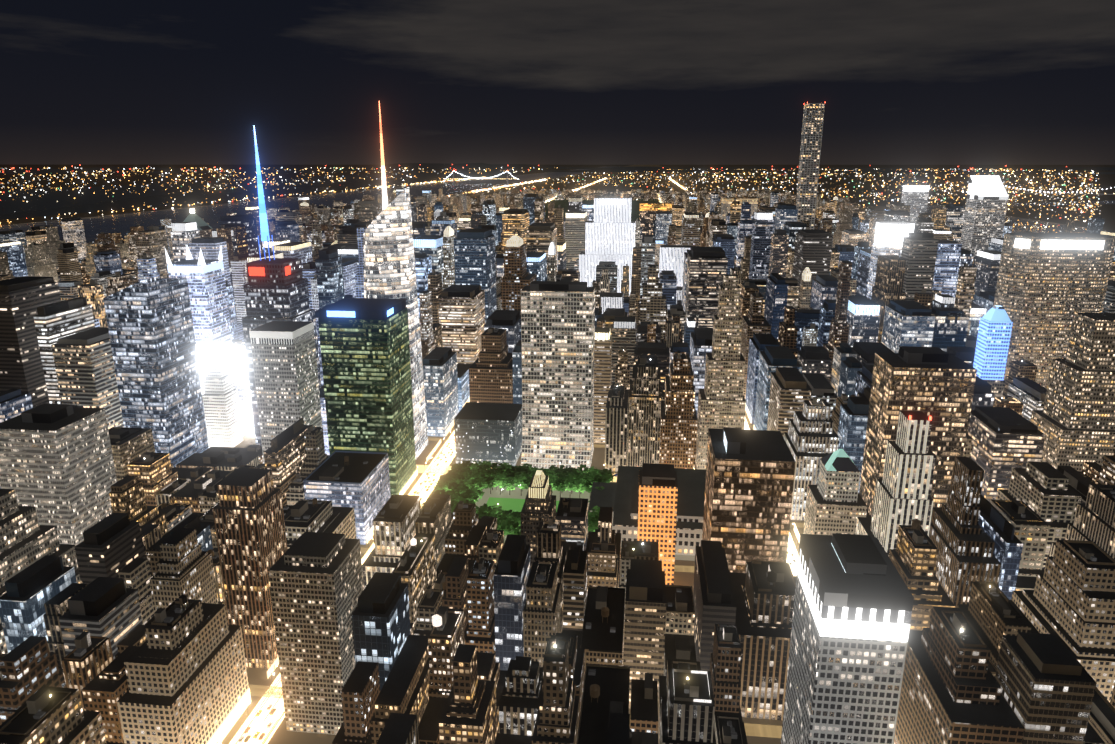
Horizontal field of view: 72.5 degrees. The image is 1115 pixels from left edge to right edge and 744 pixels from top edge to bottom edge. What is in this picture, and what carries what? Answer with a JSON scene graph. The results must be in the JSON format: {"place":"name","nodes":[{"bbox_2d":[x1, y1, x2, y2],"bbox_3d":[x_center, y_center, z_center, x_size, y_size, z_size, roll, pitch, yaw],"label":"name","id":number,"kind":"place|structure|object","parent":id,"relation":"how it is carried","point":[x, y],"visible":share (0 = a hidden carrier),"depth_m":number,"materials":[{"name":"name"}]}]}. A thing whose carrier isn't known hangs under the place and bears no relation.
{"place":"outdoors","nodes":[
{"label":"outdoors","id":0,"kind":"place"},
{"bbox_2d":[0,169,588,242],"bbox_3d":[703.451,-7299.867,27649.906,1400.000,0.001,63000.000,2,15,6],"label":"river","id":1,"kind":"structure","parent":0,"point":[211,215],"depth_m":5353.48,"materials":[{"name":"black liquid"}]},
{"bbox_2d":[221,410,803,743],"bbox_3d":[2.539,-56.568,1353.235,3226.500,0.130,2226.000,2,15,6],"label":"street","id":2,"kind":"structure","parent":0,"point":[281,734],"depth_m":470.37,"materials":[{"name":"grey asphalt"}]},
{"bbox_2d":[422,460,613,535],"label":"trees","id":3,"kind":"object","parent":2,"relation":"on","point":[465,483],"visible":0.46,"depth_m":714.17,"materials":[{"name":"green plant"}]},
{"bbox_2d":[229,192,803,743],"bbox_3d":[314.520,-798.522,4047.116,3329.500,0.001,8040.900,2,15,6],"label":"street","id":4,"kind":"structure","parent":0,"point":[441,468],"depth_m":458.02,"materials":[{"name":"grey asphalt"}]},
{"bbox_2d":[237,434,795,742],"bbox_3d":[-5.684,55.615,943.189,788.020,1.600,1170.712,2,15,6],"label":"traffic","id":5,"kind":"object","parent":4,"relation":"on","point":[257,733],"visible":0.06,"depth_m":437.46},
{"bbox_2d":[253,440,796,742],"bbox_3d":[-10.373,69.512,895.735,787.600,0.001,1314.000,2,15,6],"label":"road markings","id":6,"kind":"object","parent":4,"relation":"on","point":[422,497],"visible":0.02,"depth_m":444.47,"materials":[{"name":"white paint"}]},
{"bbox_2d":[0,164,1114,743],"bbox_3d":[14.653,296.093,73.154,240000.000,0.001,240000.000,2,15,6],"label":"ground","id":7,"kind":"structure","parent":0,"point":[654,180],"depth_m":12080.60,"materials":[{"name":"grey"}]},
{"bbox_2d":[109,187,897,242],"bbox_3d":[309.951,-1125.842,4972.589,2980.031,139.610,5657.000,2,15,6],"label":"city","id":8,"kind":"object","parent":7,"relation":"on","point":[699,202],"visible":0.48,"depth_m":4382.16},
{"bbox_2d":[217,421,802,743],"bbox_3d":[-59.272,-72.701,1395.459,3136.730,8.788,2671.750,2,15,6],"label":"light trails and lamps","id":9,"kind":"object","parent":7,"relation":"on","point":[270,731],"depth_m":455.40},
{"bbox_2d":[0,164,1100,232],"bbox_3d":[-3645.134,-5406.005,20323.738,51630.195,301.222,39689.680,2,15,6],"label":"city lights","id":10,"kind":"object","parent":7,"relation":"on","point":[669,178],"visible":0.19,"depth_m":10460.03},
{"bbox_2d":[0,248,1114,743],"bbox_3d":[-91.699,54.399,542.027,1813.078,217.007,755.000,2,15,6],"label":"city","id":11,"kind":"object","parent":7,"relation":"on","point":[468,626],"visible":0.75,"depth_m":440.98},
{"bbox_2d":[0,101,1114,743],"bbox_3d":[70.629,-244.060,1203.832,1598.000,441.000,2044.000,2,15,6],"label":"skyscrapers","id":12,"kind":"structure","parent":7,"relation":"on","point":[180,361],"depth_m":642.48,"materials":[{"name":"grey glass"}]},
{"bbox_2d":[0,193,1114,423],"bbox_3d":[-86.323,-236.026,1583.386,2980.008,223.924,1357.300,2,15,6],"label":"city buildings","id":13,"kind":"structure","parent":7,"relation":"on","point":[802,283],"depth_m":1113.41,"materials":[{"name":"grey concrete"}]},
{"bbox_2d":[475,482,694,560],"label":"lawn","id":14,"kind":"structure","parent":7,"relation":"on","point":[514,500],"depth_m":714.68,"materials":[{"name":"green plant"}]},
{"bbox_2d":[588,466,705,555],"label":"library building","id":15,"kind":"structure","parent":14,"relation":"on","point":[621,496],"depth_m":645.93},
{"bbox_2d":[444,170,1114,194],"bbox_3d":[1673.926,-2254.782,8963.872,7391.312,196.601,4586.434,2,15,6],"label":"bridges","id":16,"kind":"structure","parent":7,"relation":"on","point":[507,179],"depth_m":6861.50,"materials":[{"name":"white metal"}]},
{"bbox_2d":[0,163,1114,219],"bbox_3d":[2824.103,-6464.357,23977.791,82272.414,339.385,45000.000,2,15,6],"label":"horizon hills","id":17,"kind":"structure","parent":0,"point":[48,204],"depth_m":9213.59,"materials":[{"name":"black"}]},
{"bbox_2d":[0,0,1114,164],"label":"sky","id":18,"kind":"structure","parent":0,"point":[83,82],"materials":[{"name":"black"}]},
{"bbox_2d":[545,200,656,220],"bbox_3d":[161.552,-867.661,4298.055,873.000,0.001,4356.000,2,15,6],"label":"park","id":19,"kind":"structure","parent":0,"point":[633,205],"depth_m":5475.97,"materials":[{"name":"green plant"}]},
{"bbox_2d":[545,198,659,220],"bbox_3d":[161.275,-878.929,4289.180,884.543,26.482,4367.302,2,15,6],"label":"central park trees","id":20,"kind":"object","parent":19,"relation":"on","point":[637,202],"visible":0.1,"depth_m":5658.87,"materials":[{"name":"green plant"}]},
{"bbox_2d":[862,201,1114,232],"bbox_3d":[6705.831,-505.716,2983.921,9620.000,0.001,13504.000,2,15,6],"label":"river","id":21,"kind":"structure","parent":0,"point":[1016,228],"depth_m":4012.90,"materials":[{"name":"black liquid"}]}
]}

